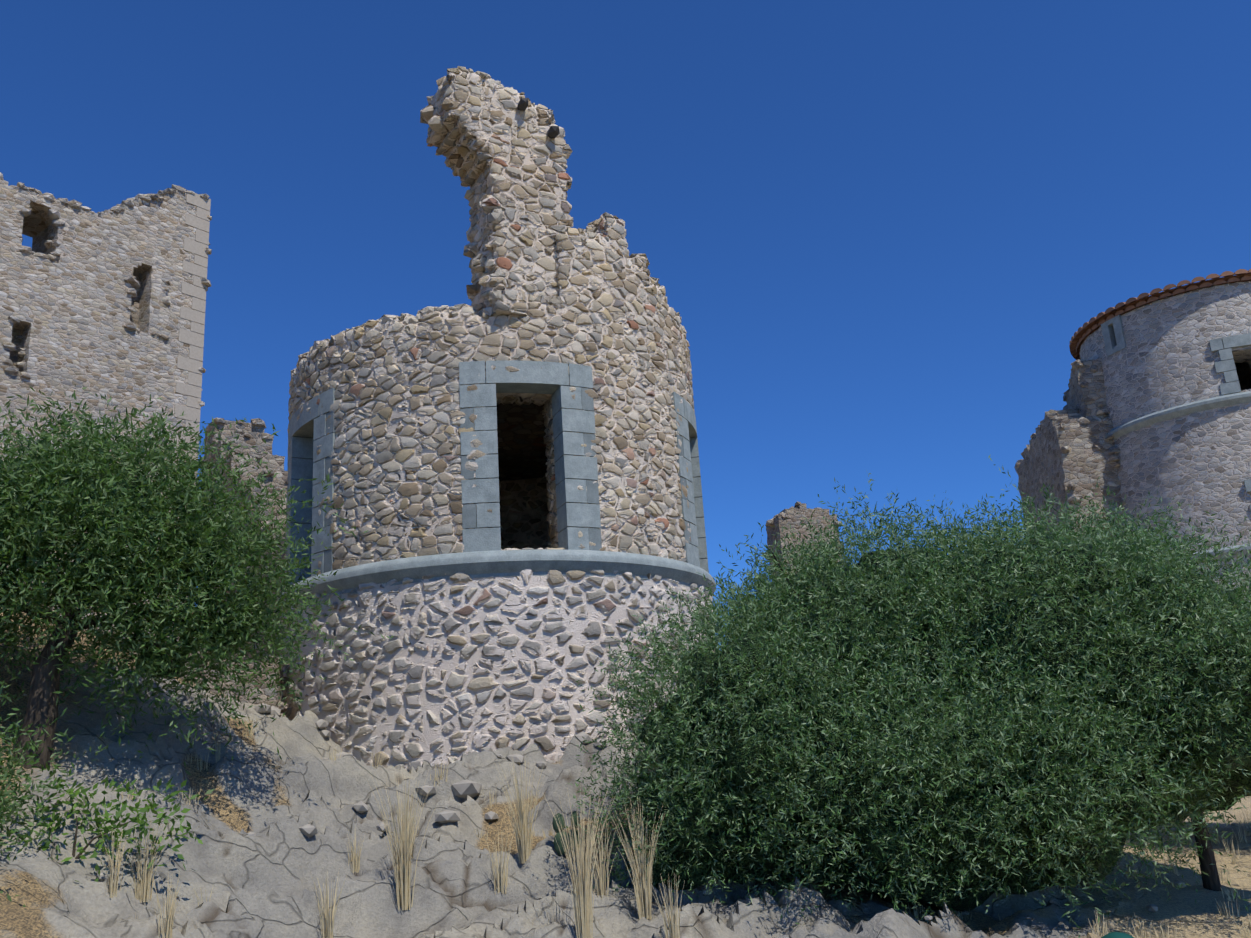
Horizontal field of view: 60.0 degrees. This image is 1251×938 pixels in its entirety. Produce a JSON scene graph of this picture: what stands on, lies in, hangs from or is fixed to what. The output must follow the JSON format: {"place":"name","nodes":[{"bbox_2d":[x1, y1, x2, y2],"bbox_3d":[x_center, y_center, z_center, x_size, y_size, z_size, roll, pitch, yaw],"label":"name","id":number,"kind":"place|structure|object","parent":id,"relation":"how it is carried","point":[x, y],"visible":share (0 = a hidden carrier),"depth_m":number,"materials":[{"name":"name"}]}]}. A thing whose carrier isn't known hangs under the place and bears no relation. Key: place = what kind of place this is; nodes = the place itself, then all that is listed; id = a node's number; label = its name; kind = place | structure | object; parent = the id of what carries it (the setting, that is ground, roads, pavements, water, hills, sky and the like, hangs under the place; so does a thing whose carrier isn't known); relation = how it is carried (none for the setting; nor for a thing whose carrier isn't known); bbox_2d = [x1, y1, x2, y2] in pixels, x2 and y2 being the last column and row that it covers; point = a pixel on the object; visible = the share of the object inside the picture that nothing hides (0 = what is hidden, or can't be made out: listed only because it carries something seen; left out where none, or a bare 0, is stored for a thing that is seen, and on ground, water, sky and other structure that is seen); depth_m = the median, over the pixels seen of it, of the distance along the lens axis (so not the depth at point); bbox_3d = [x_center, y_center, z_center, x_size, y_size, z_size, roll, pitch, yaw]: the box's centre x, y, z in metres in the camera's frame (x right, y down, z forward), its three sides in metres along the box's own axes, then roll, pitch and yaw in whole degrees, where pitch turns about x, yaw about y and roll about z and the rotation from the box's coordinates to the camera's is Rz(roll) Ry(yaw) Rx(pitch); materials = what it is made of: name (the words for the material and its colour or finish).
{"place":"outdoors","nodes":[
{"label":"outdoors","id":0,"kind":"place"},
{"bbox_2d":[121,636,282,716],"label":"retaining wall","id":1,"kind":"structure","parent":0,"point":[266,691],"depth_m":13.20,"materials":[{"name":"beige stone"}]},
{"bbox_2d":[197,420,287,661],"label":"ruined wall","id":2,"kind":"structure","parent":0,"point":[275,463],"depth_m":20.64,"materials":[{"name":"grey stone"}]},
{"bbox_2d":[270,541,284,655],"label":"curtain wall","id":3,"kind":"structure","parent":0,"point":[283,555],"depth_m":17.36,"materials":[{"name":"beige stone"}]},
{"bbox_2d":[426,66,569,316],"bbox_3d":[-1.681,-3.474,14.412,1.648,3.380,0.823,6,-19,-31],"label":"ruined wall fragment","id":4,"kind":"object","parent":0,"point":[526,154],"depth_m":14.19,"materials":[{"name":"beige stone"}]},
{"bbox_2d":[420,68,572,304],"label":"broken edge stones","id":5,"kind":"object","parent":4,"relation":"on","point":[491,220],"visible":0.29,"depth_m":14.04,"materials":[{"name":"beige stone"}]},
{"bbox_2d":[518,98,559,138],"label":"dark tower pier stones","id":6,"kind":"object","parent":4,"relation":"in","point":[553,132],"visible":0.98,"depth_m":14.51,"materials":[{"name":"grey stone"}]},
{"bbox_2d":[496,402,547,480],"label":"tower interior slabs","id":7,"kind":"structure","parent":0,"point":[521,434],"depth_m":16.17,"materials":[{"name":"black stone"}]},
{"bbox_2d":[0,609,1250,937],"bbox_3d":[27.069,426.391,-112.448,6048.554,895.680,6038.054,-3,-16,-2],"label":"rocky ground","id":8,"kind":"structure","parent":0,"point":[262,883],"depth_m":9.33,"materials":[{"name":"beige stone"}]},
{"bbox_2d":[0,671,108,906],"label":"shrub","id":9,"kind":"object","parent":8,"relation":"on","point":[5,793],"visible":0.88,"depth_m":8.22,"materials":[{"name":"green plant"}]},
{"bbox_2d":[9,213,141,367],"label":"window openings","id":10,"kind":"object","parent":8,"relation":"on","point":[35,227],"visible":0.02,"depth_m":21.72,"materials":[{"name":"black"}]},
{"bbox_2d":[0,179,207,633],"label":"keep wall","id":11,"kind":"structure","parent":8,"relation":"on","point":[69,310],"depth_m":21.17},
{"bbox_2d":[0,172,211,468],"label":"broken edge stones","id":12,"kind":"object","parent":11,"relation":"on","point":[54,217],"visible":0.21,"depth_m":21.34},
{"bbox_2d":[168,190,210,626],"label":"corner quoins","id":13,"kind":"object","parent":11,"relation":"attached to","point":[195,247],"visible":0.35,"depth_m":23.00,"materials":[{"name":"grey stone"}]},
{"bbox_2d":[7,762,213,881],"bbox_3d":[-4.302,2.852,8.670,1.749,1.018,1.092,-3,-16,-2],"label":"shrub","id":14,"kind":"object","parent":8,"relation":"on","point":[141,822],"depth_m":8.65,"materials":[{"name":"green plant"}]},
{"bbox_2d":[138,263,203,605],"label":"ruined wall","id":15,"kind":"structure","parent":8,"relation":"on","point":[152,309],"depth_m":22.42,"materials":[{"name":"grey stone"}]},
{"bbox_2d":[102,629,288,717],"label":"stones","id":16,"kind":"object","parent":8,"relation":"on","point":[282,707],"depth_m":13.41,"materials":[{"name":"grey stone"}]},
{"bbox_2d":[0,385,392,774],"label":"tree","id":17,"kind":"object","parent":8,"relation":"on","point":[54,512],"depth_m":9.88,"materials":[{"name":"green plant"}]},
{"bbox_2d":[202,418,286,529],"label":"broken edge stones","id":18,"kind":"object","parent":8,"relation":"on","point":[257,422],"visible":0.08,"depth_m":21.39,"materials":[{"name":"grey stone"}]},
{"bbox_2d":[285,214,695,584],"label":"tower wall","id":19,"kind":"structure","parent":8,"relation":"on","point":[614,322],"depth_m":13.72,"materials":[{"name":"beige stone"}]},
{"bbox_2d":[285,388,690,572],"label":"window surround stones","id":20,"kind":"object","parent":19,"relation":"attached to","point":[469,517],"visible":0.42,"depth_m":13.38,"materials":[{"name":"grey stone"}]},
{"bbox_2d":[289,212,691,386],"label":"wall top stones","id":21,"kind":"object","parent":19,"relation":"on","point":[552,231],"visible":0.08,"depth_m":14.17,"materials":[{"name":"beige stone"}]},
{"bbox_2d":[284,360,708,585],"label":"window surrounds","id":22,"kind":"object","parent":19,"relation":"in","point":[307,435],"depth_m":13.52,"materials":[{"name":"grey stone"}]},
{"bbox_2d":[280,569,714,770],"bbox_3d":[-1.677,3.478,15.140,5.970,3.237,5.974,-3,-16,-2],"label":"tower base","id":23,"kind":"object","parent":8,"relation":"on","point":[454,667],"visible":0.38,"depth_m":12.59,"materials":[{"name":"grey stone"}]},
{"bbox_2d":[278,549,715,612],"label":"tower cornice","id":24,"kind":"structure","parent":23,"relation":"on","point":[481,564],"depth_m":12.86,"materials":[{"name":"grey stone"}]},
{"bbox_2d":[552,811,580,855],"bbox_3d":[-0.529,3.299,9.816,0.257,0.380,0.066,0,-16,-13],"label":"prickly pear cactus","id":25,"kind":"object","parent":8,"relation":"on","point":[557,836],"visible":0.75,"depth_m":9.80,"materials":[{"name":"green plant"}]},
{"bbox_2d":[1,610,1250,937],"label":"dry grass tufts","id":26,"kind":"object","parent":8,"relation":"on","point":[581,888],"visible":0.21,"depth_m":8.56,"materials":[{"name":"plant"}]},
{"bbox_2d":[17,660,1236,937],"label":"loose rocks","id":27,"kind":"object","parent":8,"relation":"on","point":[463,788],"visible":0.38,"depth_m":11.04,"materials":[{"name":"grey stone"}]},
{"bbox_2d":[764,501,841,586],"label":"broken edge stones","id":28,"kind":"object","parent":8,"relation":"on","point":[770,523],"visible":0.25,"depth_m":26.52,"materials":[{"name":"beige stone"}]},
{"bbox_2d":[563,455,1250,937],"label":"olive bush","id":29,"kind":"object","parent":8,"relation":"on","point":[743,611],"depth_m":8.56,"materials":[{"name":"green plant"}]},
{"bbox_2d":[1015,408,1125,542],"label":"stub wall","id":30,"kind":"structure","parent":8,"relation":"on","point":[1082,465],"depth_m":23.23,"materials":[{"name":"grey stone"}]},
{"bbox_2d":[1014,409,1125,528],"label":"broken edge stones","id":31,"kind":"object","parent":30,"relation":"attached to","point":[1113,451],"visible":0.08,"depth_m":22.96,"materials":[{"name":"grey stone"}]},
{"bbox_2d":[1063,358,1108,420],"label":"ruined wall","id":32,"kind":"structure","parent":30,"relation":"on","point":[1088,398],"depth_m":23.57,"materials":[{"name":"grey stone"}]},
{"bbox_2d":[1063,358,1112,450],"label":"stones","id":33,"kind":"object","parent":32,"relation":"on","point":[1101,411],"visible":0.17,"depth_m":23.34,"materials":[{"name":"grey stone"}]},
{"bbox_2d":[1079,281,1250,607],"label":"round tower wall","id":34,"kind":"structure","parent":8,"relation":"on","point":[1198,462],"depth_m":21.83,"materials":[{"name":"grey stone"}]},
{"bbox_2d":[1069,269,1250,359],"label":"tiled roof edge","id":35,"kind":"object","parent":34,"relation":"on","point":[1084,332],"visible":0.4,"depth_m":22.59,"materials":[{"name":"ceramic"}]},
{"bbox_2d":[1101,315,1250,509],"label":"window surrounds","id":36,"kind":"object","parent":34,"relation":"attached to","point":[1112,333],"depth_m":21.50,"materials":[{"name":"grey stone"}]},
{"bbox_2d":[1108,391,1250,564],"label":"tower string courses","id":37,"kind":"object","parent":34,"relation":"attached to","point":[1183,410],"visible":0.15,"depth_m":21.49,"materials":[{"name":"grey stone"}]},
{"bbox_2d":[0,0,1250,649],"label":"sky","id":38,"kind":"structure","parent":0,"point":[880,235],"materials":[{"name":"blue"}]},
{"bbox_2d":[766,503,842,591],"bbox_3d":[4.522,3.985,26.050,1.562,6.313,0.933,0,-16,-13],"label":"wall fragment","id":39,"kind":"object","parent":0,"point":[795,519],"depth_m":26.35,"materials":[{"name":"grey stone"}]},
{"bbox_2d":[1101,932,1133,937],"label":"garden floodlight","id":40,"kind":"object","parent":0,"point":[1116,935],"visible":1,"depth_m":5.33,"materials":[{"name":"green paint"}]}
]}

